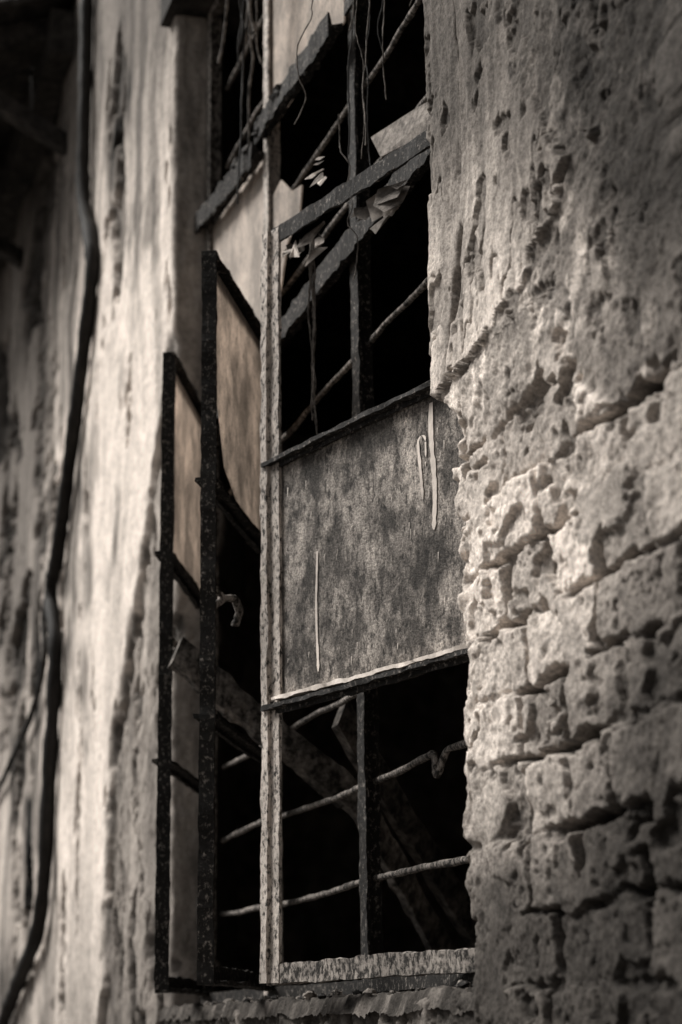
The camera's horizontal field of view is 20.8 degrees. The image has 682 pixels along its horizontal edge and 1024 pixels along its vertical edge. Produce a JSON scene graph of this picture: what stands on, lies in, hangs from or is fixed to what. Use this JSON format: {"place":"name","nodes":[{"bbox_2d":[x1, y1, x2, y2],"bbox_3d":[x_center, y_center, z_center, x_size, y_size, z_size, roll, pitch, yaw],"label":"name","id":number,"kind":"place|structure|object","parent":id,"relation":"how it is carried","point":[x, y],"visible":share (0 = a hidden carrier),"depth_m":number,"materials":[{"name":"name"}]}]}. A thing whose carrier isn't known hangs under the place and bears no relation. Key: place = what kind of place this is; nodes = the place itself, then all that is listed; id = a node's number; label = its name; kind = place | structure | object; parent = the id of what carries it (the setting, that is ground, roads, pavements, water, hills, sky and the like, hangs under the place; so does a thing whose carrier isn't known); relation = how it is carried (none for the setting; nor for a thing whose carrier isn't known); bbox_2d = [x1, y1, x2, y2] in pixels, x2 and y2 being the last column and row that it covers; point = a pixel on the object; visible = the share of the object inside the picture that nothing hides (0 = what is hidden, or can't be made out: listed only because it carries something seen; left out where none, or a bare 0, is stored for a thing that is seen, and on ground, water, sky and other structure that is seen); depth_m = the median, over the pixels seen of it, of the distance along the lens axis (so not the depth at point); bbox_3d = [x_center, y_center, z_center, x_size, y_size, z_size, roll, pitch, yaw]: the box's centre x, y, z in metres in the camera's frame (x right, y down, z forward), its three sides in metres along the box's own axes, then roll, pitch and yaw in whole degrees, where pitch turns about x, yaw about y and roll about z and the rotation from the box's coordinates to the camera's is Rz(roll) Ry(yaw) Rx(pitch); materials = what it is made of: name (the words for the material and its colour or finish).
{"place":"outdoors","nodes":[
{"label":"outdoors","id":0,"kind":"place"},
{"bbox_2d":[235,0,431,390],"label":"room ceiling","id":1,"kind":"structure","parent":0,"point":[303,138],"depth_m":7.17,"materials":[{"name":"black"}]},
{"bbox_2d":[236,432,472,1001],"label":"room end wall","id":2,"kind":"structure","parent":0,"point":[421,715],"depth_m":9.37,"materials":[{"name":"black"}]},
{"label":"room floor","id":3,"kind":"structure","parent":0,"visible":0},
{"label":"room","id":4,"kind":"object","parent":3,"relation":"on","visible":0},
{"bbox_2d":[233,38,235,197],"bbox_3d":[-0.901,0.992,7.091,0.001,4.400,3.930,4,-16,-17],"label":"face","id":5,"kind":"object","parent":4,"relation":"attached to","point":[234,65],"depth_m":5.81},
{"bbox_2d":[235,38,262,93],"bbox_3d":[0.041,-1.783,4.706,0.001,0.350,2.450,4,-16,-17],"label":"face","id":6,"kind":"object","parent":4,"relation":"attached to","point":[247,65],"visible":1,"depth_m":5.69},
{"bbox_2d":[167,637,455,949],"bbox_3d":[0.018,0.667,4.117,0.217,0.685,0.940,-14,-20,40],"label":"broken timber plank","id":7,"kind":"object","parent":4,"relation":"attached to","point":[318,771],"visible":0.73,"depth_m":3.98,"materials":[{"name":"brown wood"}]},
{"bbox_2d":[235,32,425,122],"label":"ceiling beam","id":8,"kind":"structure","parent":4,"relation":"attached to","point":[325,88],"depth_m":6.08,"materials":[{"name":"black wood"}]},
{"bbox_2d":[239,175,428,265],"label":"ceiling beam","id":9,"kind":"structure","parent":4,"relation":"attached to","point":[401,235],"depth_m":7.22,"materials":[{"name":"black wood"}]},
{"bbox_2d":[281,379,407,434],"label":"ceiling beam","id":10,"kind":"structure","parent":4,"relation":"attached to","point":[333,407],"depth_m":9.36,"materials":[{"name":"black wood"}]},
{"bbox_2d":[281,293,431,367],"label":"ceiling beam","id":11,"kind":"structure","parent":4,"relation":"attached to","point":[403,338],"depth_m":8.32,"materials":[{"name":"black wood"}]},
{"bbox_2d":[332,701,476,947],"bbox_3d":[0.228,0.830,4.202,0.050,0.698,0.942,-10,-18,29],"label":"broken timber plank","id":12,"kind":"object","parent":4,"relation":"attached to","point":[445,885],"visible":0.57,"depth_m":4.10,"materials":[{"name":"brown wood"}]},
{"bbox_3d":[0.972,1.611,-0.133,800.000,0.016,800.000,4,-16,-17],"label":"ground","id":13,"kind":"structure","parent":0,"visible":0},
{"bbox_2d":[0,0,246,1023],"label":"street wall","id":14,"kind":"structure","parent":13,"relation":"on","point":[94,960],"depth_m":5.61,"materials":[{"name":"paint"}]},
{"bbox_2d":[0,0,74,269],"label":"timber canopy","id":15,"kind":"object","parent":14,"relation":"attached to","point":[38,36],"visible":0.98,"depth_m":7.19,"materials":[{"name":"black wood"}]},
{"bbox_2d":[0,0,99,1023],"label":"hanging cable","id":16,"kind":"object","parent":14,"relation":"attached to","point":[52,645],"visible":1,"depth_m":6.23,"materials":[{"name":"rubber"}]},
{"bbox_2d":[166,987,475,1023],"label":"wall below window","id":17,"kind":"structure","parent":13,"relation":"on","point":[436,1015],"depth_m":3.06,"materials":[{"name":"grey stone"}]},
{"bbox_2d":[159,985,474,1021],"bbox_3d":[0.036,0.947,3.560,0.330,0.049,2.120,4,-16,-17],"label":"window sill bed","id":18,"kind":"object","parent":17,"relation":"on","point":[388,1003],"visible":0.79,"depth_m":3.21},
{"bbox_2d":[199,13,221,1002],"bbox_3d":[-0.335,-0.113,4.837,0.038,2.690,0.045,4,-16,-17],"label":"jamb","id":19,"kind":"object","parent":18,"relation":"on","point":[213,141],"visible":0.33,"depth_m":5.08,"materials":[{"name":"paint"}]},
{"bbox_2d":[200,973,474,1003],"bbox_3d":[-0.036,0.930,3.623,0.038,0.029,1.910,4,-16,-17],"label":"bottom rail","id":20,"kind":"object","parent":18,"relation":"on","point":[395,983],"visible":0.64,"depth_m":3.38,"materials":[{"name":"metal"}]},
{"bbox_2d":[152,352,211,995],"bbox_3d":[-0.352,0.395,4.383,0.079,1.439,0.598,-2,-16,5],"label":"open casement sash","id":21,"kind":"object","parent":20,"relation":"on","point":[177,555],"visible":0.69,"depth_m":4.22,"materials":[{"name":"wood"}]},
{"bbox_2d":[193,250,276,991],"bbox_3d":[-0.198,0.241,3.832,0.081,1.438,0.621,-3,-16,8],"label":"open casement sash","id":22,"kind":"object","parent":20,"relation":"on","point":[231,365],"visible":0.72,"depth_m":3.69,"materials":[{"name":"wood"}]},
{"bbox_2d":[263,0,283,995],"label":"mullion","id":23,"kind":"object","parent":20,"relation":"on","point":[271,167],"visible":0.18,"depth_m":4.45,"materials":[{"name":"metal"}]},
{"bbox_2d":[194,142,264,233],"bbox_3d":[-0.298,-0.815,4.779,0.046,0.136,0.670,4,-16,-17],"label":"transom","id":24,"kind":"object","parent":23,"relation":"attached to","point":[251,159],"visible":0.94,"depth_m":4.71,"materials":[{"name":"metal"}]},
{"bbox_2d":[231,157,238,168],"bbox_3d":[-0.254,-0.863,4.624,0.041,0.035,0.064,4,-16,-17],"label":"corrosion lump","id":25,"kind":"object","parent":24,"relation":"on","point":[234,162],"visible":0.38,"depth_m":4.61,"materials":[{"name":"metal"}]},
{"bbox_2d":[241,144,258,154],"bbox_3d":[-0.220,-0.879,4.525,0.045,0.032,0.042,-10,-18,31],"label":"corrosion lump","id":26,"kind":"object","parent":24,"relation":"on","point":[244,149],"visible":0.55,"depth_m":4.52,"materials":[{"name":"metal"}]},
{"bbox_2d":[273,180,302,289],"bbox_3d":[-0.122,-0.648,4.262,0.004,0.290,0.240,4,-16,-17],"label":"pane remnant","id":27,"kind":"object","parent":23,"relation":"attached to","point":[287,202],"visible":0.61,"depth_m":4.28,"materials":[{"name":"grey glass"}]},
{"bbox_2d":[254,12,342,145],"bbox_3d":[-0.102,-0.962,4.183,0.047,0.105,0.600,4,-16,-17],"label":"transom","id":28,"kind":"object","parent":23,"relation":"attached to","point":[313,53],"visible":0.98,"depth_m":4.11,"materials":[{"name":"metal"}]},
{"bbox_2d":[251,127,266,140],"bbox_3d":[-0.195,-0.904,4.442,0.036,0.032,0.048,4,-16,-17],"label":"corrosion lump","id":29,"kind":"object","parent":28,"relation":"attached to","point":[256,132],"visible":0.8,"depth_m":4.43,"materials":[{"name":"metal"}]},
{"bbox_2d":[268,84,280,102],"bbox_3d":[-0.140,-0.960,4.280,0.051,0.042,0.076,4,-16,-17],"label":"corrosion lump","id":30,"kind":"object","parent":28,"relation":"on","point":[275,93],"visible":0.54,"depth_m":4.26,"materials":[{"name":"metal"}]},
{"bbox_2d":[271,0,345,128],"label":"window panel","id":31,"kind":"object","parent":23,"relation":"attached to","point":[290,19],"visible":0.67,"depth_m":4.34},
{"bbox_2d":[216,149,430,424],"bbox_3d":[-0.054,-0.470,4.011,0.044,0.067,1.910,4,-16,-17],"label":"transom","id":32,"kind":"object","parent":23,"relation":"attached to","point":[336,261],"visible":0.36,"depth_m":3.83,"materials":[{"name":"metal"}]},
{"bbox_2d":[212,159,263,321],"bbox_3d":[-0.255,-0.579,4.676,0.004,0.540,0.565,4,-16,-17],"label":"fixed pane","id":33,"kind":"object","parent":32,"relation":"on","point":[237,235],"visible":0.5,"depth_m":4.64,"materials":[{"name":"grey glass"}]},
{"bbox_2d":[281,102,429,265],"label":"broken glass shards","id":34,"kind":"object","parent":32,"relation":"attached to","point":[385,201],"visible":0.95,"depth_m":3.44,"materials":[{"name":"glass"}]},
{"bbox_2d":[259,130,475,985],"bbox_3d":[0.048,0.070,3.225,0.051,1.440,0.676,9,-18,-32],"label":"window frame","id":35,"kind":"object","parent":20,"relation":"on","point":[363,565],"visible":0.76,"depth_m":3.27,"materials":[{"name":"wood"}]},
{"bbox_2d":[204,979,473,1005],"bbox_3d":[-0.052,0.898,3.452,0.074,0.021,1.569,4,-16,-17],"label":"masonry rubble","id":36,"kind":"object","parent":18,"relation":"on","point":[310,994],"visible":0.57,"depth_m":3.34,"materials":[{"name":"stone"}]},
{"bbox_2d":[347,1,383,993],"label":"mullion","id":37,"kind":"object","parent":18,"relation":"on","point":[368,821],"visible":0.58,"depth_m":3.71,"materials":[{"name":"metal"}]},
{"bbox_2d":[220,0,468,916],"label":"window bars","id":38,"kind":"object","parent":37,"relation":"attached to","point":[438,764],"depth_m":3.83,"materials":[{"name":"metal"}]},
{"bbox_2d":[422,0,681,1023],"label":"street wall","id":39,"kind":"structure","parent":13,"relation":"on","point":[554,230],"depth_m":2.41,"materials":[{"name":"grey stone"}]},
{"bbox_2d":[160,0,263,41],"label":"timber lintel","id":40,"kind":"structure","parent":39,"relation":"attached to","point":[170,10],"depth_m":5.19,"materials":[{"name":"brown wood"}]},
{"bbox_2d":[207,0,225,22],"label":"head","id":41,"kind":"object","parent":40,"relation":"attached to","point":[218,7],"visible":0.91,"depth_m":5.15},
{"bbox_2d":[217,0,411,434],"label":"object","id":42,"kind":"object","parent":40,"relation":"hanging from","point":[250,24],"visible":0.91,"depth_m":3.61,"materials":[{"name":"plant"}]},
{"bbox_3d":[0.231,-0.595,3.121,0.038,2.690,0.045,4,-16,-17],"label":"jamb","id":43,"kind":"object","parent":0,"visible":0},
{"bbox_2d":[344,0,366,15],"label":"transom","id":44,"kind":"object","parent":43,"relation":"attached to","point":[348,5],"visible":0.8,"depth_m":3.88,"materials":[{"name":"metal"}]}
]}

